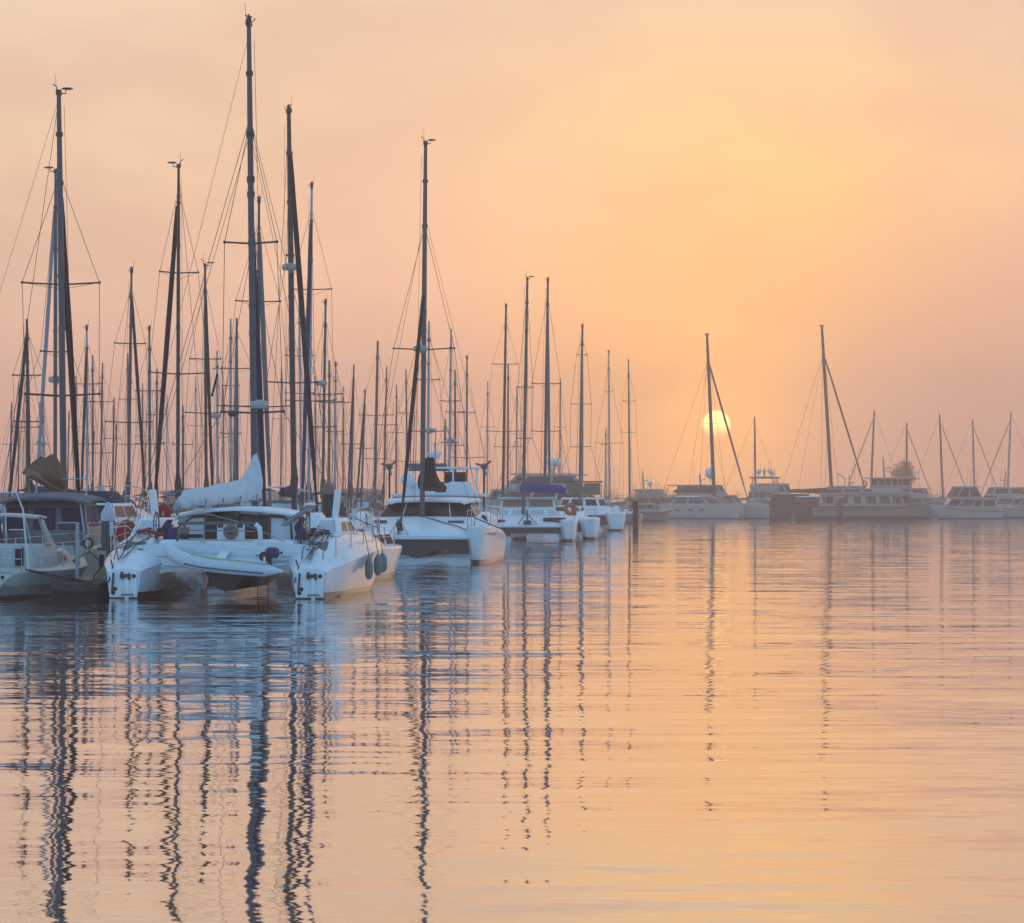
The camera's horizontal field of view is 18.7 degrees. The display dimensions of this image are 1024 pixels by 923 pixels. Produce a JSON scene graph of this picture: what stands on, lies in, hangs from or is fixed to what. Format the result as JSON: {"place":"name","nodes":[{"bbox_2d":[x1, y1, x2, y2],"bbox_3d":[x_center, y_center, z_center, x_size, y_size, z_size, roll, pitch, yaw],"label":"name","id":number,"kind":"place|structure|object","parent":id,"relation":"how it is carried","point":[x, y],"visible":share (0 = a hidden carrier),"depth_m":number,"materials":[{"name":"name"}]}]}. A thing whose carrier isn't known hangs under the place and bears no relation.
{"place":"outdoors","nodes":[
{"label":"outdoors","id":0,"kind":"place"},
{"bbox_2d":[339,488,382,507],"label":"waterfront shed","id":1,"kind":"structure","parent":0,"point":[365,491],"depth_m":655.45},
{"bbox_2d":[0,517,1023,922],"bbox_3d":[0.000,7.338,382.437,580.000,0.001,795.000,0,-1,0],"label":"water","id":2,"kind":"structure","parent":0,"point":[728,721],"depth_m":31.53,"materials":[{"name":"liquid"}]},
{"bbox_2d":[0,402,24,511],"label":"sailing yacht","id":3,"kind":"object","parent":2,"relation":"on","point":[11,452],"visible":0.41,"depth_m":230.54,"materials":[{"name":"white paint"}]},
{"bbox_2d":[1,373,42,524],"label":"sailing yacht","id":4,"kind":"object","parent":2,"relation":"on","point":[25,492],"visible":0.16,"depth_m":165.55,"materials":[{"name":"white paint"}]},
{"bbox_2d":[0,319,75,528],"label":"sailing yacht","id":5,"kind":"object","parent":2,"relation":"on","point":[28,421],"visible":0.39,"depth_m":127.39,"materials":[{"name":"white paint"}]},
{"bbox_2d":[32,402,50,486],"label":"sailing yacht","id":6,"kind":"object","parent":2,"relation":"on","point":[43,443],"visible":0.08,"depth_m":177.29,"materials":[{"name":"white paint"}]},
{"bbox_2d":[0,492,93,598],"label":"motor yacht","id":7,"kind":"object","parent":2,"relation":"on","point":[31,570],"visible":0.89,"depth_m":78.40,"materials":[{"name":"beige paint"}]},
{"bbox_2d":[21,166,90,500],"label":"sailing yacht","id":8,"kind":"object","parent":2,"relation":"on","point":[54,379],"visible":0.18,"depth_m":114.61,"materials":[{"name":"white paint"}]},
{"bbox_2d":[0,76,118,579],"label":"sailing yacht","id":9,"kind":"object","parent":2,"relation":"on","point":[49,471],"visible":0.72,"depth_m":91.35,"materials":[{"name":"grey paint"}]},
{"bbox_2d":[6,507,27,529],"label":"window","id":10,"kind":"structure","parent":9,"relation":"in","point":[12,522],"depth_m":88.01,"materials":[{"name":"black glass"}]},
{"bbox_2d":[33,507,55,529],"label":"window","id":11,"kind":"structure","parent":9,"relation":"in","point":[50,512],"depth_m":88.06,"materials":[{"name":"black glass"}]},
{"bbox_2d":[61,507,84,529],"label":"window","id":12,"kind":"structure","parent":9,"relation":"in","point":[68,514],"depth_m":88.08,"materials":[{"name":"black glass"}]},
{"bbox_2d":[50,579,108,597],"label":"floating dock","id":13,"kind":"object","parent":2,"relation":"on","point":[96,588],"visible":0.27,"depth_m":77.69,"materials":[{"name":"grey concrete"}]},
{"bbox_2d":[58,522,78,582],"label":"dock post","id":14,"kind":"object","parent":13,"relation":"on","point":[68,526],"visible":1,"depth_m":78.55,"materials":[{"name":"metal"}]},
{"bbox_2d":[72,547,106,579],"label":"power pedestal","id":15,"kind":"object","parent":13,"relation":"on","point":[101,571],"visible":0.93,"depth_m":81.28,"materials":[{"name":"grey plastic"}]},
{"bbox_2d":[68,322,109,490],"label":"sailing yacht","id":16,"kind":"object","parent":2,"relation":"on","point":[85,407],"visible":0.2,"depth_m":162.33,"materials":[{"name":"white paint"}]},
{"bbox_2d":[72,355,112,490],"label":"sailing yacht","id":17,"kind":"object","parent":2,"relation":"on","point":[92,410],"visible":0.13,"depth_m":199.64,"materials":[{"name":"white paint"}]},
{"bbox_2d":[39,411,150,542],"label":"motor yacht","id":18,"kind":"object","parent":2,"relation":"on","point":[121,508],"visible":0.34,"depth_m":102.84,"materials":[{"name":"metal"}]},
{"bbox_2d":[84,363,116,490],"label":"sailing yacht","id":19,"kind":"object","parent":2,"relation":"on","point":[101,428],"visible":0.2,"depth_m":212.03,"materials":[{"name":"white paint"}]},
{"bbox_2d":[101,502,115,555],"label":"mooring pile","id":20,"kind":"object","parent":2,"relation":"in","point":[108,516],"visible":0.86,"depth_m":84.21,"materials":[{"name":"white plastic"}]},
{"bbox_2d":[97,398,125,490],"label":"sailing yacht","id":21,"kind":"object","parent":2,"relation":"on","point":[114,423],"visible":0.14,"depth_m":235.64,"materials":[{"name":"white paint"}]},
{"bbox_2d":[112,353,142,499],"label":"sailing yacht","id":22,"kind":"object","parent":2,"relation":"on","point":[127,368],"visible":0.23,"depth_m":223.59,"materials":[{"name":"white paint"}]},
{"bbox_2d":[97,263,158,511],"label":"sailing yacht","id":23,"kind":"object","parent":2,"relation":"on","point":[129,382],"visible":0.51,"depth_m":140.80,"materials":[{"name":"white paint"}]},
{"bbox_2d":[131,383,153,502],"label":"sailing yacht","id":24,"kind":"object","parent":2,"relation":"on","point":[142,397],"visible":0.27,"depth_m":282.62,"materials":[{"name":"white paint"}]},
{"bbox_2d":[130,319,180,521],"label":"sailing yacht","id":25,"kind":"object","parent":2,"relation":"on","point":[149,444],"visible":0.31,"depth_m":159.93,"materials":[{"name":"white paint"}]},
{"bbox_2d":[136,369,174,500],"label":"sailing yacht","id":26,"kind":"object","parent":2,"relation":"on","point":[157,407],"visible":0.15,"depth_m":203.63,"materials":[{"name":"white paint"}]},
{"bbox_2d":[158,395,175,515],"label":"sailing yacht","id":27,"kind":"object","parent":2,"relation":"on","point":[167,445],"visible":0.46,"depth_m":300.57,"materials":[{"name":"white paint"}]},
{"bbox_2d":[158,405,199,515],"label":"sailing yacht","id":28,"kind":"object","parent":2,"relation":"on","point":[164,496],"visible":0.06,"depth_m":190.60,"materials":[{"name":"white paint"}]},
{"bbox_2d":[143,151,232,515],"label":"sailing yacht","id":29,"kind":"object","parent":2,"relation":"on","point":[178,491],"visible":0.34,"depth_m":117.18,"materials":[{"name":"white paint"}]},
{"bbox_2d":[181,376,208,487],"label":"sailing yacht","id":30,"kind":"object","parent":2,"relation":"on","point":[195,405],"visible":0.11,"depth_m":270.60,"materials":[{"name":"white paint"}]},
{"bbox_2d":[180,253,231,511],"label":"sailing yacht","id":31,"kind":"object","parent":2,"relation":"on","point":[206,376],"visible":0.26,"depth_m":140.38,"materials":[{"name":"white paint"}]},
{"bbox_2d":[196,351,233,485],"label":"sailing yacht","id":32,"kind":"object","parent":2,"relation":"on","point":[214,416],"visible":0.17,"depth_m":175.86,"materials":[{"name":"white paint"}]},
{"bbox_2d":[213,393,232,482],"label":"sailing yacht","id":33,"kind":"object","parent":2,"relation":"on","point":[224,447],"visible":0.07,"depth_m":291.30,"materials":[{"name":"white paint"}]},
{"bbox_2d":[210,319,247,507],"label":"sailing yacht","id":34,"kind":"object","parent":2,"relation":"on","point":[230,440],"visible":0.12,"depth_m":165.53,"materials":[{"name":"white paint"}]},
{"bbox_2d":[213,318,249,480],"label":"sailing yacht","id":35,"kind":"object","parent":2,"relation":"on","point":[236,449],"visible":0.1,"depth_m":152.56,"materials":[{"name":"white paint"}]},
{"bbox_2d":[104,9,384,598],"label":"catamaran","id":36,"kind":"object","parent":2,"relation":"on","point":[327,557],"visible":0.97,"depth_m":79.72,"materials":[{"name":"white paint"}]},
{"bbox_2d":[116,514,135,542],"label":"lifebuoy","id":37,"kind":"object","parent":36,"relation":"hanging from","point":[121,530],"visible":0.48,"depth_m":83.47,"materials":[{"name":"red plastic"}]},
{"bbox_2d":[164,541,289,576],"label":"inflatable dinghy","id":38,"kind":"object","parent":36,"relation":"hanging from","point":[218,559],"visible":0.98,"depth_m":77.08,"materials":[{"name":"grey rubber"}]},
{"bbox_2d":[255,547,279,565],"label":"outboard motor","id":39,"kind":"object","parent":38,"relation":"attached to","point":[269,553],"visible":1,"depth_m":77.14,"materials":[{"name":"paint"}]},
{"bbox_2d":[204,515,270,538],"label":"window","id":40,"kind":"structure","parent":36,"relation":"in","point":[265,522],"depth_m":79.90,"materials":[{"name":"glass"}]},
{"bbox_2d":[363,529,372,578],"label":"fender","id":41,"kind":"object","parent":36,"relation":"hanging from","point":[368,568],"visible":1,"depth_m":79.89,"materials":[{"name":"grey plastic"}]},
{"bbox_2d":[372,527,381,575],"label":"fender","id":42,"kind":"object","parent":36,"relation":"hanging from","point":[377,565],"visible":1,"depth_m":81.18,"materials":[{"name":"grey plastic"}]},
{"bbox_2d":[220,189,289,507],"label":"sailing yacht","id":43,"kind":"object","parent":2,"relation":"on","point":[263,329],"visible":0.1,"depth_m":127.11,"materials":[{"name":"white paint"}]},
{"bbox_2d":[266,372,289,500],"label":"sailing yacht","id":44,"kind":"object","parent":2,"relation":"on","point":[281,438],"visible":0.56,"depth_m":276.57,"materials":[{"name":"white paint"}]},
{"bbox_2d":[244,98,327,512],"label":"sailing yacht","id":45,"kind":"object","parent":2,"relation":"on","point":[292,490],"visible":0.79,"depth_m":111.27,"materials":[{"name":"white paint"}]},
{"bbox_2d":[278,302,320,505],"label":"sailing yacht","id":46,"kind":"object","parent":2,"relation":"on","point":[300,393],"visible":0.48,"depth_m":177.61,"materials":[{"name":"white paint"}]},
{"bbox_2d":[208,513,401,583],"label":"catamaran","id":47,"kind":"object","parent":2,"relation":"on","point":[392,551],"visible":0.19,"depth_m":96.94,"materials":[{"name":"white paint"}]},
{"bbox_2d":[281,181,337,512],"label":"sailing yacht","id":48,"kind":"object","parent":2,"relation":"on","point":[309,289],"visible":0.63,"depth_m":139.27,"materials":[{"name":"white paint"}]},
{"bbox_2d":[299,294,352,517],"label":"sailing yacht","id":49,"kind":"object","parent":2,"relation":"on","point":[323,383],"visible":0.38,"depth_m":151.96,"materials":[{"name":"white paint"}]},
{"bbox_2d":[323,479,334,517],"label":"mooring pile","id":50,"kind":"object","parent":2,"relation":"in","point":[327,509],"visible":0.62,"depth_m":104.42,"materials":[{"name":"wood"}]},
{"bbox_2d":[304,360,354,517],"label":"sailing yacht","id":51,"kind":"object","parent":2,"relation":"on","point":[330,433],"visible":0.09,"depth_m":164.57,"materials":[{"name":"white paint"}]},
{"bbox_2d":[317,361,356,517],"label":"sailing yacht","id":52,"kind":"object","parent":2,"relation":"on","point":[335,405],"visible":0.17,"depth_m":189.02,"materials":[{"name":"white paint"}]},
{"bbox_2d":[331,387,358,510],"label":"sailing yacht","id":53,"kind":"object","parent":2,"relation":"on","point":[342,453],"visible":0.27,"depth_m":288.54,"materials":[{"name":"white paint"}]},
{"bbox_2d":[336,365,375,518],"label":"sailing yacht","id":54,"kind":"object","parent":2,"relation":"on","point":[351,450],"visible":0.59,"depth_m":199.81,"materials":[{"name":"white paint"}]},
{"bbox_2d":[342,385,382,516],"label":"sailing yacht","id":55,"kind":"object","parent":2,"relation":"on","point":[361,502],"visible":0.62,"depth_m":212.81,"materials":[{"name":"white paint"}]},
{"bbox_2d":[356,341,393,514],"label":"sailing yacht","id":56,"kind":"object","parent":2,"relation":"on","point":[376,415],"visible":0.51,"depth_m":226.02,"materials":[{"name":"white paint"}]},
{"bbox_2d":[366,366,400,512],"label":"sailing yacht","id":57,"kind":"object","parent":2,"relation":"on","point":[382,497],"visible":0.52,"depth_m":237.60,"materials":[{"name":"white paint"}]},
{"bbox_2d":[382,385,405,503],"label":"sailing yacht","id":58,"kind":"object","parent":2,"relation":"on","point":[395,473],"visible":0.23,"depth_m":296.58,"materials":[{"name":"white paint"}]},
{"bbox_2d":[390,370,419,461],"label":"sailing yacht","id":59,"kind":"object","parent":2,"relation":"on","point":[406,377],"visible":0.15,"depth_m":249.57,"materials":[{"name":"white paint"}]},
{"bbox_2d":[347,136,505,563],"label":"catamaran","id":60,"kind":"object","parent":2,"relation":"on","point":[426,526],"visible":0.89,"depth_m":124.31,"materials":[{"name":"white paint"}]},
{"bbox_2d":[411,321,447,461],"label":"sailing yacht","id":61,"kind":"object","parent":2,"relation":"on","point":[429,430],"visible":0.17,"depth_m":170.61,"materials":[{"name":"white paint"}]},
{"bbox_2d":[381,415,490,552],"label":"motor yacht","id":62,"kind":"object","parent":2,"relation":"on","point":[454,484],"visible":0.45,"depth_m":147.48,"materials":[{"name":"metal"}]},
{"bbox_2d":[437,329,462,471],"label":"sailing yacht","id":63,"kind":"object","parent":2,"relation":"on","point":[449,442],"visible":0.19,"depth_m":183.15,"materials":[{"name":"white paint"}]},
{"bbox_2d":[441,370,469,476],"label":"sailing yacht","id":64,"kind":"object","parent":2,"relation":"on","point":[455,445],"visible":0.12,"depth_m":205.57,"materials":[{"name":"white paint"}]},
{"bbox_2d":[451,351,488,511],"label":"sailing yacht","id":65,"kind":"object","parent":2,"relation":"on","point":[467,376],"visible":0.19,"depth_m":216.86,"materials":[{"name":"white paint"}]},
{"bbox_2d":[478,381,497,493],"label":"sailing yacht","id":66,"kind":"object","parent":2,"relation":"on","point":[487,436],"visible":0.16,"depth_m":350.61,"materials":[{"name":"white paint"}]},
{"bbox_2d":[485,299,521,534],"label":"sailing yacht","id":67,"kind":"object","parent":2,"relation":"on","point":[504,431],"visible":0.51,"depth_m":231.07,"materials":[{"name":"white paint"}]},
{"bbox_2d":[490,365,521,512],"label":"sailing yacht","id":68,"kind":"object","parent":2,"relation":"on","point":[508,454],"visible":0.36,"depth_m":243.65,"materials":[{"name":"white paint"}]},
{"bbox_2d":[488,274,577,541],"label":"catamaran","id":69,"kind":"object","parent":2,"relation":"on","point":[523,514],"visible":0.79,"depth_m":190.57,"materials":[{"name":"white paint"}]},
{"bbox_2d":[529,500,552,506],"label":"window","id":70,"kind":"structure","parent":69,"relation":"in","point":[532,503],"depth_m":192.43,"materials":[{"name":"grey glass"}]},
{"bbox_2d":[485,443,586,513],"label":"motor yacht","id":71,"kind":"object","parent":2,"relation":"on","point":[535,478],"visible":0.24,"depth_m":316.34,"materials":[{"name":"metal"}]},
{"bbox_2d":[511,272,599,539],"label":"catamaran","id":72,"kind":"object","parent":2,"relation":"on","point":[587,528],"visible":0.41,"depth_m":200.98,"materials":[{"name":"white paint"}]},
{"bbox_2d":[552,378,568,472],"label":"sailing yacht","id":73,"kind":"object","parent":2,"relation":"on","point":[560,427],"visible":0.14,"depth_m":390.65,"materials":[{"name":"white paint"}]},
{"bbox_2d":[511,452,627,511],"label":"motor yacht","id":74,"kind":"object","parent":2,"relation":"on","point":[557,461],"visible":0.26,"depth_m":370.84,"materials":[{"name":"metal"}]},
{"bbox_2d":[554,322,625,530],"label":"catamaran","id":75,"kind":"object","parent":2,"relation":"on","point":[612,518],"visible":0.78,"depth_m":259.43,"materials":[{"name":"white paint"}]},
{"bbox_2d":[593,427,617,503],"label":"sailing yacht","id":76,"kind":"object","parent":2,"relation":"on","point":[605,488],"visible":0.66,"depth_m":345.56,"materials":[{"name":"white paint"}]},
{"bbox_2d":[595,349,623,506],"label":"sailing yacht","id":77,"kind":"object","parent":2,"relation":"on","point":[608,440],"visible":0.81,"depth_m":327.92,"materials":[{"name":"white paint"}]},
{"bbox_2d":[618,356,642,522],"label":"sailing yacht","id":78,"kind":"object","parent":2,"relation":"on","point":[629,515],"visible":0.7,"depth_m":356.97,"materials":[{"name":"white paint"}]},
{"bbox_2d":[632,498,638,529],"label":"mooring pile","id":79,"kind":"object","parent":2,"relation":"in","point":[635,513],"visible":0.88,"depth_m":261.75,"materials":[{"name":"wood"}]},
{"bbox_2d":[621,468,676,511],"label":"motor yacht","id":80,"kind":"object","parent":2,"relation":"on","point":[652,495],"visible":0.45,"depth_m":467.92,"materials":[{"name":"metal"}]},
{"bbox_2d":[627,488,674,520],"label":"motor yacht","id":81,"kind":"object","parent":2,"relation":"on","point":[651,511],"visible":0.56,"depth_m":390.91,"materials":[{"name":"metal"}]},
{"bbox_2d":[667,467,746,503],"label":"motor yacht","id":82,"kind":"object","parent":2,"relation":"on","point":[720,490],"visible":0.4,"depth_m":477.90,"materials":[{"name":"metal"}]},
{"bbox_2d":[658,334,768,518],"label":"catamaran","id":83,"kind":"object","parent":2,"relation":"on","point":[714,506],"visible":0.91,"depth_m":437.27,"materials":[{"name":"grey paint"}]},
{"bbox_2d":[726,417,773,498],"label":"sailing yacht","id":84,"kind":"object","parent":2,"relation":"on","point":[754,458],"visible":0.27,"depth_m":505.07,"materials":[{"name":"white paint"}]},
{"bbox_2d":[746,464,780,510],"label":"motor yacht","id":85,"kind":"object","parent":2,"relation":"on","point":[762,494],"visible":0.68,"depth_m":468.57,"materials":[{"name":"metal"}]},
{"bbox_2d":[746,472,790,497],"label":"motor yacht","id":86,"kind":"object","parent":2,"relation":"on","point":[785,487],"visible":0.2,"depth_m":492.58,"materials":[{"name":"metal"}]},
{"bbox_2d":[769,324,864,517],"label":"catamaran","id":87,"kind":"object","parent":2,"relation":"on","point":[799,502],"visible":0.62,"depth_m":455.65,"materials":[{"name":"white paint"}]},
{"bbox_2d":[769,516,914,519],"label":"pontoon","id":88,"kind":"object","parent":2,"relation":"on","point":[844,517],"visible":0.82,"depth_m":418.84,"materials":[{"name":"grey concrete"}]},
{"bbox_2d":[847,410,896,485],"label":"sailing yacht","id":89,"kind":"object","parent":2,"relation":"on","point":[872,450],"visible":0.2,"depth_m":512.09,"materials":[{"name":"white paint"}]},
{"bbox_2d":[812,458,946,518],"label":"motor yacht","id":90,"kind":"object","parent":2,"relation":"on","point":[884,495],"visible":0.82,"depth_m":443.75,"materials":[{"name":"metal"}]},
{"bbox_2d":[886,422,932,496],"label":"sailing yacht","id":91,"kind":"object","parent":2,"relation":"on","point":[906,442],"visible":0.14,"depth_m":520.11,"materials":[{"name":"white paint"}]},
{"bbox_2d":[910,482,947,516],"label":"motor yacht","id":92,"kind":"object","parent":2,"relation":"on","point":[924,491],"visible":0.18,"depth_m":476.01,"materials":[{"name":"metal"}]},
{"bbox_2d":[914,415,964,504],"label":"sailing yacht","id":93,"kind":"object","parent":2,"relation":"on","point":[942,481],"visible":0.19,"depth_m":515.04,"materials":[{"name":"white paint"}]},
{"bbox_2d":[928,474,1003,518],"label":"motor yacht","id":94,"kind":"object","parent":2,"relation":"on","point":[967,502],"visible":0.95,"depth_m":432.47,"materials":[{"name":"metal"}]},
{"bbox_2d":[945,419,996,499],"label":"sailing yacht","id":95,"kind":"object","parent":2,"relation":"on","point":[973,456],"visible":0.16,"depth_m":524.60,"materials":[{"name":"white paint"}]},
{"bbox_2d":[944,470,1023,506],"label":"motor yacht","id":96,"kind":"object","parent":2,"relation":"on","point":[1004,494],"visible":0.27,"depth_m":490.14,"materials":[{"name":"metal"}]},
{"bbox_2d":[981,412,1023,493],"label":"sailing yacht","id":97,"kind":"object","parent":2,"relation":"on","point":[1008,467],"visible":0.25,"depth_m":508.11,"materials":[{"name":"white paint"}]},
{"bbox_2d":[996,488,1023,517],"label":"motor yacht","id":98,"kind":"object","parent":2,"relation":"on","point":[1015,509],"visible":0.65,"depth_m":460.24,"materials":[{"name":"metal"}]},
{"bbox_2d":[0,0,1023,504],"label":"sky","id":99,"kind":"structure","parent":0,"point":[753,176],"materials":[{"name":"orange"}]},
{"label":"shore","id":100,"kind":"structure","parent":0,"visible":0},
{"bbox_2d":[260,491,313,507],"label":"waterfront shed","id":101,"kind":"structure","parent":100,"relation":"on","point":[275,494],"depth_m":667.45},
{"bbox_2d":[887,458,918,481],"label":"tree","id":102,"kind":"object","parent":100,"relation":"on","point":[900,472],"visible":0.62,"depth_m":739.56,"materials":[{"name":"green plant"}]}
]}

